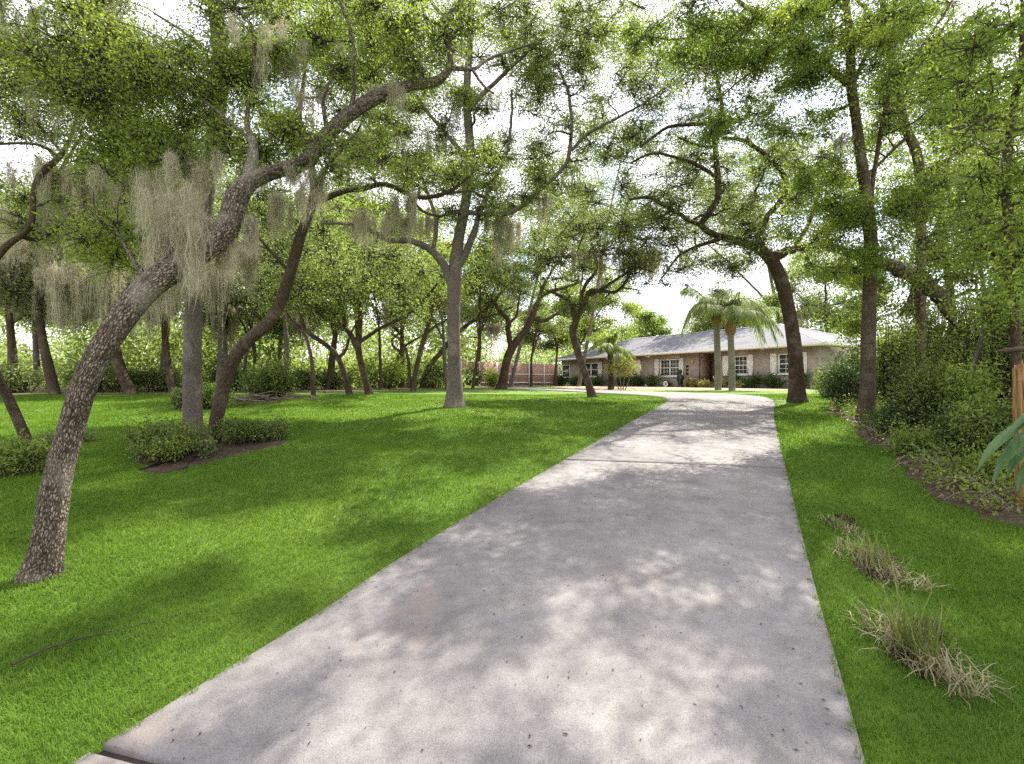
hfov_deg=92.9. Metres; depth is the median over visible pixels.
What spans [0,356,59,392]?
shrub
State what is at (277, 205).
oak tree
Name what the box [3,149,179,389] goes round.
oak tree
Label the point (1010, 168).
broadleaf tree
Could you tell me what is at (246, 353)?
oak tree
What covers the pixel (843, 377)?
shrub
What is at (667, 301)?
sky
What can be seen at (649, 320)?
oak tree
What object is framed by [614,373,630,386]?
shrub
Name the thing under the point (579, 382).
oak tree
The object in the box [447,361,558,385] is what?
wooden fence
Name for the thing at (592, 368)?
window
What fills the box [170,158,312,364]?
oak tree
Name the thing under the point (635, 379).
shrub
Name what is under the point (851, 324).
broadleaf tree
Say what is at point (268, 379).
shrub
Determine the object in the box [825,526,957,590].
grass clump
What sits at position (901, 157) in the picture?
broadleaf tree
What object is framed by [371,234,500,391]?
oak tree
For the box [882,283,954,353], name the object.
shrub
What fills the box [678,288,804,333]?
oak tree
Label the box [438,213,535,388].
oak tree
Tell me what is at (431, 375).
shrub
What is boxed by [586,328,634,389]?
palm tree
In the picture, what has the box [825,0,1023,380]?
broadleaf tree
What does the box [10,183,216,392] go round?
oak tree
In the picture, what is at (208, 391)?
shrub
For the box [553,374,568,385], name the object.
shrub
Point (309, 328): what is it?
oak tree
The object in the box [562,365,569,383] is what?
window
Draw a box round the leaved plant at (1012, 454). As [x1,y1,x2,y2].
[977,414,1023,491]
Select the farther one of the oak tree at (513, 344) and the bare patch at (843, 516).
the oak tree at (513, 344)
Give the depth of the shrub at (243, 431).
7.63 m
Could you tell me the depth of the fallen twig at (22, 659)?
2.58 m
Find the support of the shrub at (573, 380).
on the front bed at (627, 388)
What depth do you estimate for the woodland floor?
22.70 m
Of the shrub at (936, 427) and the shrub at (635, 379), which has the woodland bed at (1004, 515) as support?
the shrub at (936, 427)
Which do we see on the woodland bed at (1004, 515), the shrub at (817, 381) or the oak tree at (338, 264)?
the shrub at (817, 381)
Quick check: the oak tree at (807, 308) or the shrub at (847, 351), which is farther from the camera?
the oak tree at (807, 308)
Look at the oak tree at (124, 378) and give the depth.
15.45 m
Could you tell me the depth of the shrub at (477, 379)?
33.33 m
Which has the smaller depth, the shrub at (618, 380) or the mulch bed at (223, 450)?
the mulch bed at (223, 450)
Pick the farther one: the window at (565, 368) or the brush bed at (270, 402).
the window at (565, 368)
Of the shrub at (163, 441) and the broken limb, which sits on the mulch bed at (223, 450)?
the shrub at (163, 441)
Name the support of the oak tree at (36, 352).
on the woodland floor
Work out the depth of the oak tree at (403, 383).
28.76 m
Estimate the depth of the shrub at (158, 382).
20.26 m
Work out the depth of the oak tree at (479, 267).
23.76 m
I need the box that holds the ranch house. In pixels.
[553,324,902,388]
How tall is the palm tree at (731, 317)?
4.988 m
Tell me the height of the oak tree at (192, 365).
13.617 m
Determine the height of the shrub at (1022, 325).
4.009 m
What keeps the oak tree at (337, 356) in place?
on the lawn at (454, 502)
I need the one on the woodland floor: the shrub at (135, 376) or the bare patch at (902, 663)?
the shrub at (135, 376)
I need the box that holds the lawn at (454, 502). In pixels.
[0,386,1023,763]
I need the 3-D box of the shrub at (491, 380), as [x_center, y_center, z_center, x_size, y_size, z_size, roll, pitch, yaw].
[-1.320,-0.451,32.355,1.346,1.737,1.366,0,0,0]
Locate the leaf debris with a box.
[114,406,854,762]
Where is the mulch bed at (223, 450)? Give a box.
[129,422,288,474]
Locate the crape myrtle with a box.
[603,358,641,389]
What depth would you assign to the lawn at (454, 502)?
3.73 m
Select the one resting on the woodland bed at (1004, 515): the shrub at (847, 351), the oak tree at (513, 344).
the shrub at (847, 351)
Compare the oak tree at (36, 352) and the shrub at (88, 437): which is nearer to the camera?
the shrub at (88, 437)
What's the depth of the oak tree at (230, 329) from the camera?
20.39 m
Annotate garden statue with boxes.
[677,369,683,386]
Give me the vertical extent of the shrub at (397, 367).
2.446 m
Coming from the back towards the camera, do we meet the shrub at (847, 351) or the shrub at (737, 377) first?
the shrub at (737, 377)
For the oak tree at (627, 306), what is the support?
on the lawn at (454, 502)
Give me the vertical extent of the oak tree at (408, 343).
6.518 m
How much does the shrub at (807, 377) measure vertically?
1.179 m
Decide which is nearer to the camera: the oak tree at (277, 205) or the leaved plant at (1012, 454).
the leaved plant at (1012, 454)
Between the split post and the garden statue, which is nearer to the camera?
the split post
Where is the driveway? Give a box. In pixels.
[70,387,863,763]
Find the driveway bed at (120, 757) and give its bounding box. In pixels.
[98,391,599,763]
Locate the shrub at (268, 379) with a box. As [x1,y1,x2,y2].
[235,353,303,399]
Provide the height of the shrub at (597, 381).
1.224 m
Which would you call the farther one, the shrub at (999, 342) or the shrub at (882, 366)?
the shrub at (882, 366)
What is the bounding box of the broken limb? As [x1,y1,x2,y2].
[997,346,1023,352]
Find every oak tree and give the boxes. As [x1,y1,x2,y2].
[0,0,183,453]
[0,0,534,584]
[0,154,72,367]
[0,176,174,394]
[0,177,99,388]
[0,179,147,394]
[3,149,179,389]
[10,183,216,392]
[51,0,382,432]
[60,95,290,372]
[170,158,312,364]
[171,172,287,386]
[175,253,309,376]
[205,0,533,442]
[205,189,339,375]
[212,173,351,391]
[212,207,288,389]
[220,255,325,395]
[246,184,449,394]
[256,190,417,388]
[259,248,381,394]
[266,116,474,371]
[288,212,380,389]
[312,0,717,407]
[329,190,484,387]
[331,220,422,389]
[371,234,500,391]
[374,233,495,389]
[391,305,446,383]
[413,247,548,361]
[419,254,533,387]
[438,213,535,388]
[442,187,610,388]
[484,146,616,386]
[504,165,701,397]
[510,299,565,386]
[511,258,651,348]
[541,103,722,385]
[564,20,960,402]
[623,307,681,339]
[661,131,885,323]
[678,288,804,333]
[750,237,896,336]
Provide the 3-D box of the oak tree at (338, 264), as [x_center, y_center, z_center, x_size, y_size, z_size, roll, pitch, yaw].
[-5.490,-3.216,16.348,7.444,7.842,7.165,0,0,0]
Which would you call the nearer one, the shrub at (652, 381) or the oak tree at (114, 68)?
the oak tree at (114, 68)
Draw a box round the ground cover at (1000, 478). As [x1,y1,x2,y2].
[825,385,1023,515]
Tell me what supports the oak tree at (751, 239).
on the lawn at (454, 502)
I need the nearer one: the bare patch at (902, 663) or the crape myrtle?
the bare patch at (902, 663)
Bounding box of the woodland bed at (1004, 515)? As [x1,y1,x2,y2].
[826,399,1023,526]
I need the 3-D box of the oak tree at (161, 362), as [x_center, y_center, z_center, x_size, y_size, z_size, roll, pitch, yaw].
[-20.736,-8.727,29.727,13.540,18.741,9.635,0,0,0]
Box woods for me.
[0,288,974,387]
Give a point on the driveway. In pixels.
(698, 571)
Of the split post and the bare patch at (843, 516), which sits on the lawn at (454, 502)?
the bare patch at (843, 516)
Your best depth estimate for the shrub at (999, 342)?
8.11 m
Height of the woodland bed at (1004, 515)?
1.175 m
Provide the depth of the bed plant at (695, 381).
31.64 m
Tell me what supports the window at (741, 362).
in the ranch house
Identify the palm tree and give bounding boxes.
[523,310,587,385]
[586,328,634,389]
[679,281,769,389]
[692,291,783,390]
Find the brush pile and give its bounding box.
[231,391,332,400]
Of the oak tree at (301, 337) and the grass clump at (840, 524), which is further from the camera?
the oak tree at (301, 337)
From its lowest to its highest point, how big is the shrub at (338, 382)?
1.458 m
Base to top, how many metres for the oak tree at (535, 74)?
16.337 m
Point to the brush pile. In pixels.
(250, 397)
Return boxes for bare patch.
[824,513,861,527]
[853,544,906,583]
[886,617,956,680]
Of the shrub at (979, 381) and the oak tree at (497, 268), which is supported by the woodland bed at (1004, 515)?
the shrub at (979, 381)
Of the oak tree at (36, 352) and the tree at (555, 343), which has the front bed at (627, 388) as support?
the tree at (555, 343)
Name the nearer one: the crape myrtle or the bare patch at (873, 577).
the bare patch at (873, 577)
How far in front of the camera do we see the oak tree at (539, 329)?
35.64 m
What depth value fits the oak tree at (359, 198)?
32.51 m
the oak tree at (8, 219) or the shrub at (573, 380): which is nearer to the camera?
the oak tree at (8, 219)
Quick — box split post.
[1012,360,1023,507]
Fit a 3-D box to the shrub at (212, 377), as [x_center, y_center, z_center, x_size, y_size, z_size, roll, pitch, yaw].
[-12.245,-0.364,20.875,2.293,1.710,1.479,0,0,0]
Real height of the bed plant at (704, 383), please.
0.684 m
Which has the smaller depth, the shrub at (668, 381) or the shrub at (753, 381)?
the shrub at (753, 381)
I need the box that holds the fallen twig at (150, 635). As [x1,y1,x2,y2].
[120,633,186,639]
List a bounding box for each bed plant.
[683,378,692,386]
[690,377,700,387]
[697,378,714,387]
[713,376,728,387]
[728,380,744,387]
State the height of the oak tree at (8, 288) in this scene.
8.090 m
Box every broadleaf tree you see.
[595,0,1018,422]
[813,143,1023,348]
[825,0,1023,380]
[835,57,1023,276]
[881,158,1023,384]
[885,0,1023,420]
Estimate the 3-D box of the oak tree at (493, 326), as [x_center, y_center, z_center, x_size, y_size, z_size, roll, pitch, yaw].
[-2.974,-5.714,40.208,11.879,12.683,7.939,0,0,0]
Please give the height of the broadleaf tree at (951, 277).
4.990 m
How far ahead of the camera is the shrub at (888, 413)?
8.13 m
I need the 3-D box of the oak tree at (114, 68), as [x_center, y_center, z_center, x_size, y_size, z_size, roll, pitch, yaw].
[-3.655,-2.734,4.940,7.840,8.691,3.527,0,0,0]
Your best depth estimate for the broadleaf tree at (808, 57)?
8.95 m
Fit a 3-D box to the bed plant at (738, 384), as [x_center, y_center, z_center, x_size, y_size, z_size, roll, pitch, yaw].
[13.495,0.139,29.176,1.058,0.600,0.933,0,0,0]
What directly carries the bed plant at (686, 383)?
on the front bed at (627, 388)
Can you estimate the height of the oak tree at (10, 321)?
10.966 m
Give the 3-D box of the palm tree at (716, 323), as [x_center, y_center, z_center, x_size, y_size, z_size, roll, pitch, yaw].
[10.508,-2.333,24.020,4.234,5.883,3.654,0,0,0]
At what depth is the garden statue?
33.84 m
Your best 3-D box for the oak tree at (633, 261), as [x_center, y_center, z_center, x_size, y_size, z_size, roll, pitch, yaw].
[2.856,-3.227,15.125,6.160,7.920,5.263,0,0,-20]
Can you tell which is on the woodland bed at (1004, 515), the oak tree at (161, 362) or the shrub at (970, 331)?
the shrub at (970, 331)
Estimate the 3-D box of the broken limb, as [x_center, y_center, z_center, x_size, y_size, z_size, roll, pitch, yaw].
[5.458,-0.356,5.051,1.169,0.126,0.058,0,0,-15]
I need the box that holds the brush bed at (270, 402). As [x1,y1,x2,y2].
[231,394,304,406]
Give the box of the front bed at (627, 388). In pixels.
[546,386,817,389]
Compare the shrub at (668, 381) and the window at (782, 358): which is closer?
the window at (782, 358)
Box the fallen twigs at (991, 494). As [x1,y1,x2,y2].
[845,417,1014,510]
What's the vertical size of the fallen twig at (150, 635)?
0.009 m
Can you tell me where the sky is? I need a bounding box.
[0,0,1023,363]
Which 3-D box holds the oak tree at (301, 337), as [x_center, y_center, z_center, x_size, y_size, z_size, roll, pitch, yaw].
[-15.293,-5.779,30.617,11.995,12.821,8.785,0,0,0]
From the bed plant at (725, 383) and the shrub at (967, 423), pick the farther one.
the bed plant at (725, 383)
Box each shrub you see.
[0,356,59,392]
[0,428,50,478]
[32,425,106,444]
[56,357,119,391]
[102,358,155,391]
[107,410,219,462]
[129,362,181,391]
[166,383,181,408]
[172,378,239,408]
[196,436,218,457]
[202,354,248,390]
[209,413,296,445]
[235,353,303,399]
[290,361,325,389]
[316,364,360,389]
[347,347,412,388]
[417,357,468,387]
[462,362,487,385]
[482,365,499,386]
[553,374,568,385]
[568,375,584,385]
[590,372,607,385]
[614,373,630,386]
[625,373,644,386]
[644,373,662,386]
[662,377,673,386]
[724,372,748,381]
[736,372,764,387]
[760,372,787,388]
[804,371,812,386]
[811,337,882,407]
[811,361,850,396]
[836,325,889,393]
[853,294,934,402]
[859,395,920,435]
[874,342,978,435]
[881,421,976,458]
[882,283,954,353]
[887,302,987,378]
[917,350,1010,422]
[920,396,1012,458]
[933,262,1003,404]
[936,380,1012,459]
[937,432,1014,485]
[968,243,1023,410]
[973,261,1023,388]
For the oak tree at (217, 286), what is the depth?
17.53 m
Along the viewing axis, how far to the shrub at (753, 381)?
29.08 m
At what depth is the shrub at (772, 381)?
28.03 m
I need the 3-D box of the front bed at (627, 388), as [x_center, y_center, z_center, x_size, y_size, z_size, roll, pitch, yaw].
[6.396,0.384,32.268,10.804,0.099,23.144,0,0,-34]
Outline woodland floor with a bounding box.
[12,386,543,394]
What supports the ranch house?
on the lawn at (454, 502)
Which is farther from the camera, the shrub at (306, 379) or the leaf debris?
the shrub at (306, 379)
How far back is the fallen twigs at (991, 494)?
5.29 m
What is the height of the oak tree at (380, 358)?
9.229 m
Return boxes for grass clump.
[813,511,869,536]
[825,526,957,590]
[841,574,1019,710]
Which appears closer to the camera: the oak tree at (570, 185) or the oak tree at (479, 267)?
the oak tree at (479, 267)
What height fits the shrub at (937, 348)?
2.887 m
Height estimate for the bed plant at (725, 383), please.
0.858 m
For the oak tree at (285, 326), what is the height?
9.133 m
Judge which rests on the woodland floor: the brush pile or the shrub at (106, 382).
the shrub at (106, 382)
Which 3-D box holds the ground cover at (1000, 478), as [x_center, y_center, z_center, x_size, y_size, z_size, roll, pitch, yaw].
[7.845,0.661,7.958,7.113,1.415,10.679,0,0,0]
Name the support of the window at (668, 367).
in the ranch house
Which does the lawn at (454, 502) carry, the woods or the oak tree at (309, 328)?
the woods
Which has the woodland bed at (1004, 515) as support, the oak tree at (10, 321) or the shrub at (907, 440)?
the shrub at (907, 440)
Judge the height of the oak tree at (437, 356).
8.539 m
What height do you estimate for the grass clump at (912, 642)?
0.408 m
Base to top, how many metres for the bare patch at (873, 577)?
0.082 m
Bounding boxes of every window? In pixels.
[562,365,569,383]
[585,363,597,376]
[660,359,679,376]
[735,355,747,375]
[777,353,787,374]
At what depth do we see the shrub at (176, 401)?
11.66 m
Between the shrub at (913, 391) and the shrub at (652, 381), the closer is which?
the shrub at (913, 391)
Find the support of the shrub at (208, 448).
on the mulch bed at (223, 450)
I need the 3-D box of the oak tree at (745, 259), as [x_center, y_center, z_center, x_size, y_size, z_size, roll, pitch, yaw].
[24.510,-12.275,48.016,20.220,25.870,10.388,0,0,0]
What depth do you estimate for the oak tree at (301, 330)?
15.06 m
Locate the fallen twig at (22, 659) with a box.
[11,609,209,665]
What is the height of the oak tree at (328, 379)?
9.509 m
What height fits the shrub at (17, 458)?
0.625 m
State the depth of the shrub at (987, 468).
5.43 m
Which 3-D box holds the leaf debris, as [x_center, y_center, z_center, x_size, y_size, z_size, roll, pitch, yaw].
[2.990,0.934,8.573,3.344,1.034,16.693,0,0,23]

